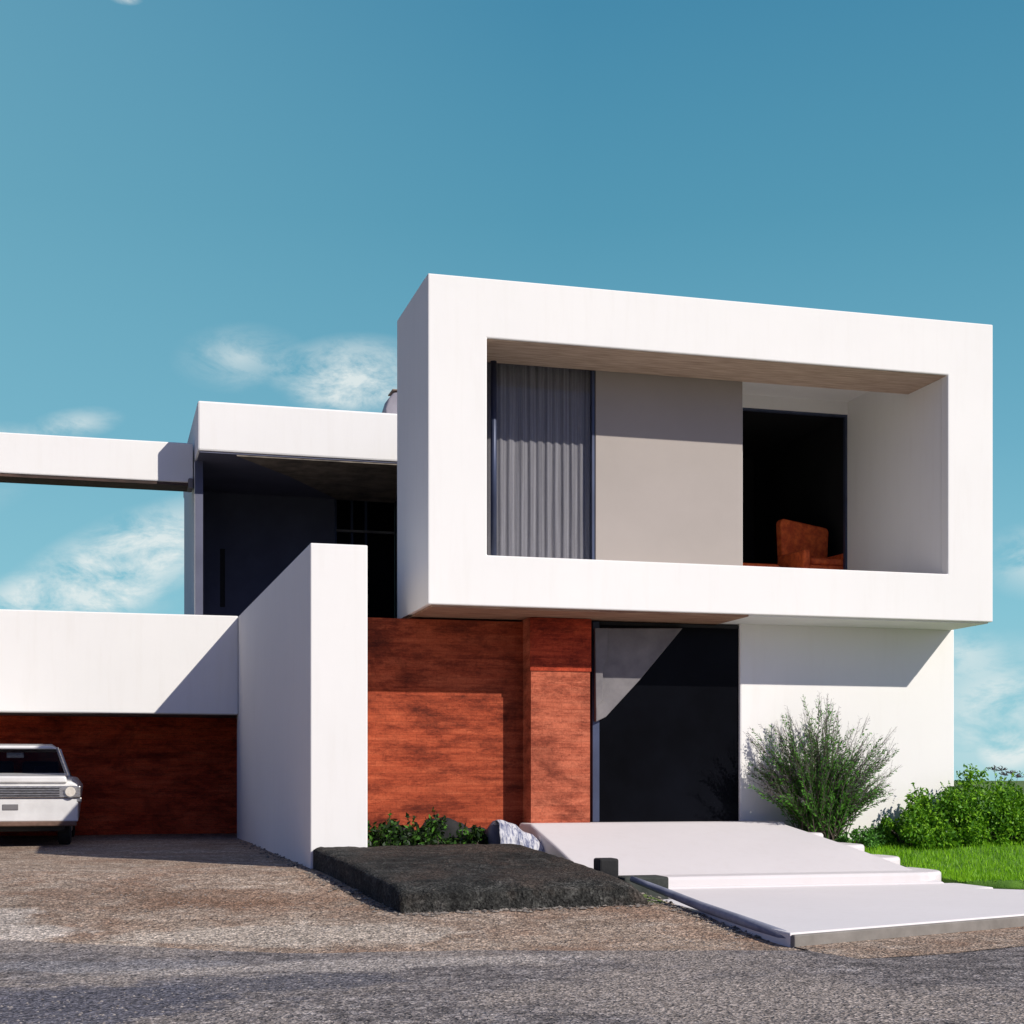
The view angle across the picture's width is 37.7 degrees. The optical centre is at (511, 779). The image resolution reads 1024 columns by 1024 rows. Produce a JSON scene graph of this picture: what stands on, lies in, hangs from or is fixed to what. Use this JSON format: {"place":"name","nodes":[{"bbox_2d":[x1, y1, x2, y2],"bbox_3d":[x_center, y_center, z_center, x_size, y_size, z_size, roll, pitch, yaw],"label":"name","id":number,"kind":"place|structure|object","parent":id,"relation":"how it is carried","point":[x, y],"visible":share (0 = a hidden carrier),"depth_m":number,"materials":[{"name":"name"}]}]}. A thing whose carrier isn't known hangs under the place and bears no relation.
{"place":"outdoors","nodes":[
{"label":"outdoors","id":0,"kind":"place"},
{"bbox_2d":[370,824,418,846],"bbox_3d":[-1.260,0.698,16.676,0.662,0.443,0.361,0,0,-15],"label":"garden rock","id":1,"kind":"object","parent":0,"point":[402,830],"visible":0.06,"depth_m":16.62,"materials":[{"name":"stone"}]},
{"bbox_2d":[0,833,807,952],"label":"driveway","id":2,"kind":"structure","parent":0,"point":[170,855],"depth_m":12.23,"materials":[{"name":"brown gravel"}]},
{"bbox_2d":[0,744,82,843],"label":"parked car","id":3,"kind":"object","parent":2,"relation":"on","point":[41,788],"visible":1,"depth_m":20.24,"materials":[{"name":"white paint"}]},
{"bbox_2d":[367,810,423,846],"bbox_3d":[-1.343,0.640,16.444,0.827,0.613,0.520,0,0,-15],"label":"glossy plant","id":4,"kind":"object","parent":2,"relation":"on","point":[390,833],"visible":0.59,"depth_m":16.39,"materials":[{"name":"green plant"}]},
{"bbox_2d":[412,807,472,844],"bbox_3d":[-0.847,0.619,16.588,0.820,0.658,0.536,0,0,-15],"label":"glossy plant","id":5,"kind":"object","parent":2,"relation":"on","point":[431,834],"visible":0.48,"depth_m":16.50,"materials":[{"name":"green plant"}]},
{"bbox_2d":[421,817,469,841],"bbox_3d":[-0.801,0.669,16.851,0.757,0.502,0.339,0,0,-15],"label":"garden rock","id":6,"kind":"object","parent":2,"relation":"on","point":[452,826],"visible":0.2,"depth_m":16.73,"materials":[{"name":"stone"}]},
{"bbox_2d":[449,824,488,843],"bbox_3d":[-0.392,0.717,16.676,0.663,0.457,0.440,0,0,-15],"label":"glossy plant","id":7,"kind":"object","parent":2,"relation":"on","point":[476,833],"visible":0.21,"depth_m":16.58,"materials":[{"name":"green plant"}]},
{"bbox_2d":[313,844,647,913],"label":"paving slab","id":8,"kind":"structure","parent":2,"relation":"on","point":[428,878],"depth_m":13.11,"materials":[{"name":"black stone"}]},
{"bbox_2d":[484,821,500,843],"bbox_3d":[-0.121,0.671,16.759,0.366,0.458,0.245,0,0,-15],"label":"garden rock","id":9,"kind":"object","parent":2,"relation":"on","point":[492,832],"visible":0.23,"depth_m":16.66,"materials":[{"name":"grey stone"}]},
{"bbox_2d":[494,820,544,851],"bbox_3d":[0.196,0.700,16.705,0.790,0.523,0.482,0,0,-15],"label":"rock","id":10,"kind":"object","parent":2,"relation":"on","point":[511,833],"visible":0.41,"depth_m":16.51,"materials":[{"name":"white stone"}]},
{"bbox_2d":[594,858,617,877],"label":"concrete block","id":11,"kind":"structure","parent":2,"relation":"on","point":[609,866],"depth_m":13.92,"materials":[{"name":"black concrete"}]},
{"bbox_2d":[465,827,485,843],"bbox_3d":[-0.375,0.724,16.904,0.560,0.392,0.336,0,0,-15],"label":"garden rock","id":12,"kind":"object","parent":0,"point":[480,842],"visible":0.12,"depth_m":16.78,"materials":[{"name":"stone"}]},
{"bbox_2d":[0,939,1023,1023],"bbox_3d":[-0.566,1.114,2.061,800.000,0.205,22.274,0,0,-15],"label":"road","id":13,"kind":"structure","parent":0,"point":[986,986],"depth_m":8.65,"materials":[{"name":"grey asphalt"}]},
{"bbox_2d":[0,859,873,1023],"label":"pebbles","id":14,"kind":"object","parent":13,"relation":"on","point":[751,1007],"visible":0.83,"depth_m":8.92,"materials":[{"name":"gravel"}]},
{"bbox_2d":[0,0,1023,780],"label":"sky","id":15,"kind":"structure","parent":0,"point":[227,201],"materials":[{"name":"blue"}]},
{"bbox_2d":[644,781,1023,903],"bbox_3d":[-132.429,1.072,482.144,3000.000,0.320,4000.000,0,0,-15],"label":"ground","id":16,"kind":"structure","parent":0,"point":[1020,783],"depth_m":284.33,"materials":[{"name":"green plant"}]},
{"bbox_2d":[0,609,237,835],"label":"garage","id":17,"kind":"structure","parent":16,"relation":"on","point":[132,717],"depth_m":23.22,"materials":[{"name":"white paint"}]},
{"bbox_2d":[237,543,366,868],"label":"partition wall","id":18,"kind":"structure","parent":16,"relation":"on","point":[302,722],"depth_m":15.59,"materials":[{"name":"white paint"}]},
{"bbox_2d":[0,273,992,839],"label":"modern house","id":19,"kind":"structure","parent":16,"relation":"on","point":[658,653],"depth_m":18.03,"materials":[{"name":"white paint"}]},
{"bbox_2d":[220,549,224,606],"bbox_3d":[-5.016,-3.497,25.982,0.086,1.004,0.050,0,0,-18],"label":"slit window","id":20,"kind":"structure","parent":19,"relation":"in","point":[222,551],"depth_m":25.96,"materials":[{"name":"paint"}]},
{"bbox_2d":[334,499,394,617],"bbox_3d":[-2.631,-3.450,26.743,1.087,4.260,0.130,0,0,-15],"label":"wing window","id":21,"kind":"structure","parent":19,"relation":"in","point":[371,524],"depth_m":26.80,"materials":[{"name":"black glass"}]},
{"bbox_2d":[382,389,396,413],"bbox_3d":[-1.879,-5.987,24.036,0.370,0.455,0.390,0,0,-15],"label":"roof vent","id":22,"kind":"object","parent":19,"relation":"on","point":[390,405],"visible":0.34,"depth_m":23.85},
{"bbox_2d":[487,362,589,558],"bbox_3d":[0.230,-3.779,17.739,1.560,2.583,0.041,0,0,-15],"label":"curtain","id":23,"kind":"object","parent":19,"relation":"hanging from","point":[543,462],"visible":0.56,"depth_m":17.77,"materials":[{"name":"grey fabric"}]},
{"bbox_2d":[590,370,594,559],"bbox_3d":[0.222,-3.734,17.654,1.560,2.513,0.070,0,0,-15],"label":"window","id":24,"kind":"structure","parent":19,"relation":"in","point":[592,372],"depth_m":17.82,"materials":[{"name":"black metal"}]},
{"bbox_2d":[590,621,738,821],"bbox_3d":[1.827,-0.694,18.199,1.880,2.387,0.270,0,0,-15],"label":"entrance door","id":25,"kind":"structure","parent":19,"relation":"in","point":[668,750],"depth_m":18.11,"materials":[{"name":"black glass"}]},
{"bbox_2d":[743,563,779,566],"bbox_3d":[3.275,-2.707,20.499,0.680,0.460,0.480,0,0,-15],"label":"footstool","id":26,"kind":"object","parent":19,"relation":"in","point":[759,564],"visible":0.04,"depth_m":20.30,"materials":[{"name":"fabric"}]},
{"bbox_2d":[743,408,846,569],"bbox_3d":[3.492,-3.729,20.196,2.226,2.503,0.060,0,0,-15],"label":"balcony door","id":27,"kind":"structure","parent":19,"relation":"in","point":[844,417],"depth_m":20.46,"materials":[{"name":"black metal"}]},
{"bbox_2d":[776,519,842,569],"bbox_3d":[4.206,-3.064,20.849,0.800,1.177,0.780,0,0,-20],"label":"armchair","id":28,"kind":"object","parent":19,"relation":"in","point":[801,545],"visible":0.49,"depth_m":20.98,"materials":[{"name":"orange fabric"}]},
{"bbox_2d":[242,842,761,938],"bbox_3d":[-1.224,1.054,15.649,4.369,0.342,12.555,0,0,-42],"label":"grit","id":29,"kind":"object","parent":16,"relation":"on","point":[559,907],"visible":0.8,"depth_m":12.68,"materials":[{"name":"brown gravel"}]},
{"bbox_2d":[618,875,667,898],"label":"concrete block","id":30,"kind":"structure","parent":16,"relation":"on","point":[659,880],"depth_m":13.85,"materials":[{"name":"grey concrete"}]},
{"bbox_2d":[519,821,1023,947],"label":"entrance steps","id":31,"kind":"structure","parent":16,"relation":"on","point":[803,888],"depth_m":15.57,"materials":[{"name":"white concrete"}]},
{"bbox_2d":[630,876,786,937],"bbox_3d":[1.629,1.030,12.281,0.224,0.313,2.933,0,0,-18],"label":"step edging","id":32,"kind":"object","parent":31,"relation":"attached to","point":[743,921],"visible":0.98,"depth_m":12.25,"materials":[{"name":"grey metal"}]},
{"bbox_2d":[765,926,1023,958],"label":"gravel verge","id":33,"kind":"structure","parent":16,"relation":"on","point":[946,943],"depth_m":10.91,"materials":[{"name":"beige gravel"}]},
{"bbox_2d":[849,795,1023,888],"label":"lawn","id":34,"kind":"structure","parent":0,"point":[1009,884],"depth_m":17.23,"materials":[{"name":"plant"}]},
{"bbox_2d":[746,694,902,841],"bbox_3d":[3.725,-0.106,18.019,2.001,1.960,1.149,0,0,-15],"label":"feathery bush","id":35,"kind":"object","parent":34,"relation":"on","point":[822,795],"visible":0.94,"depth_m":17.89,"materials":[{"name":"green plant"}]},
{"bbox_2d":[827,824,885,849],"bbox_3d":[4.102,0.712,17.830,0.801,0.411,0.472,0,0,-15],"label":"shrub","id":36,"kind":"object","parent":34,"relation":"on","point":[868,837],"visible":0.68,"depth_m":17.76,"materials":[{"name":"green plant"}]},
{"bbox_2d":[868,819,904,843],"bbox_3d":[4.598,0.655,18.342,0.553,0.376,0.521,0,0,5],"label":"ground shrub","id":37,"kind":"object","parent":34,"relation":"on","point":[876,829],"visible":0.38,"depth_m":18.32,"materials":[{"name":"green plant"}]},
{"bbox_2d":[877,799,940,847],"bbox_3d":[4.806,0.540,18.256,0.811,0.627,1.048,0,0,-15],"label":"hedge shrub","id":38,"kind":"object","parent":34,"relation":"on","point":[910,827],"visible":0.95,"depth_m":18.01,"materials":[{"name":"green plant"}]},
{"bbox_2d":[904,781,992,846],"bbox_3d":[5.350,0.417,18.427,1.015,0.842,1.248,0,0,35],"label":"hedge shrub","id":39,"kind":"object","parent":34,"relation":"on","point":[970,830],"visible":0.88,"depth_m":18.22,"materials":[{"name":"green plant"}]},
{"bbox_2d":[936,763,1023,845],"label":"hedge shrub","id":40,"kind":"object","parent":34,"relation":"on","point":[1004,807],"visible":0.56,"depth_m":18.48,"materials":[{"name":"green plant"}]},
{"bbox_2d":[989,770,1023,840],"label":"hedge shrub","id":41,"kind":"object","parent":34,"relation":"on","point":[1022,804],"visible":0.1,"depth_m":18.88,"materials":[{"name":"green plant"}]},
{"bbox_2d":[988,765,1023,786],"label":"dry weed","id":42,"kind":"object","parent":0,"point":[1018,775],"visible":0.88,"depth_m":19.69,"materials":[{"name":"grey plant"}]}
]}

